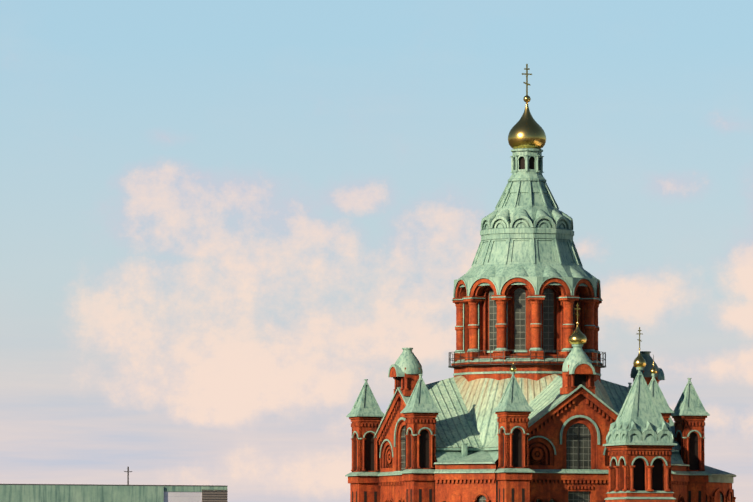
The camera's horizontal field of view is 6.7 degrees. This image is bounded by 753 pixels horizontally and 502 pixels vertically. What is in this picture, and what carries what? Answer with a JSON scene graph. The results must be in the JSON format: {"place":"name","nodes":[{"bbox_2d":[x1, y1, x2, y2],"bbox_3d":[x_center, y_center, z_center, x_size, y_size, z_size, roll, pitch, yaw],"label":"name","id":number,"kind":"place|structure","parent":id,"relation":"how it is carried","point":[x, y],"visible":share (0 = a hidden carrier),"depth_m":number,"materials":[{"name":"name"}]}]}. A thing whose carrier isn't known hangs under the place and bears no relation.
{"place":"outdoors","nodes":[
{"label":"outdoors","id":0,"kind":"place"},
{"bbox_2d":[0,467,227,501],"bbox_3d":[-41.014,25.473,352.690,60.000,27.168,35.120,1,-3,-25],"label":"building","id":1,"kind":"structure","parent":0,"point":[95,493],"depth_m":346.34,"materials":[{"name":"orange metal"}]},
{"bbox_2d":[0,0,752,501],"label":"sky","id":2,"kind":"structure","parent":0,"point":[221,220],"materials":[{"name":"blue"}]},
{"bbox_3d":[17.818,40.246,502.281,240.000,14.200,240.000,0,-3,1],"label":"cathedral hill","id":3,"kind":"structure","parent":0,"visible":0},
{"bbox_2d":[345,64,735,501],"bbox_3d":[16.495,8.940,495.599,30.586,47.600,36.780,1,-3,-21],"label":"cathedral","id":4,"kind":"structure","parent":3,"relation":"on","point":[526,403],"depth_m":495.09,"materials":[{"name":"brick"}]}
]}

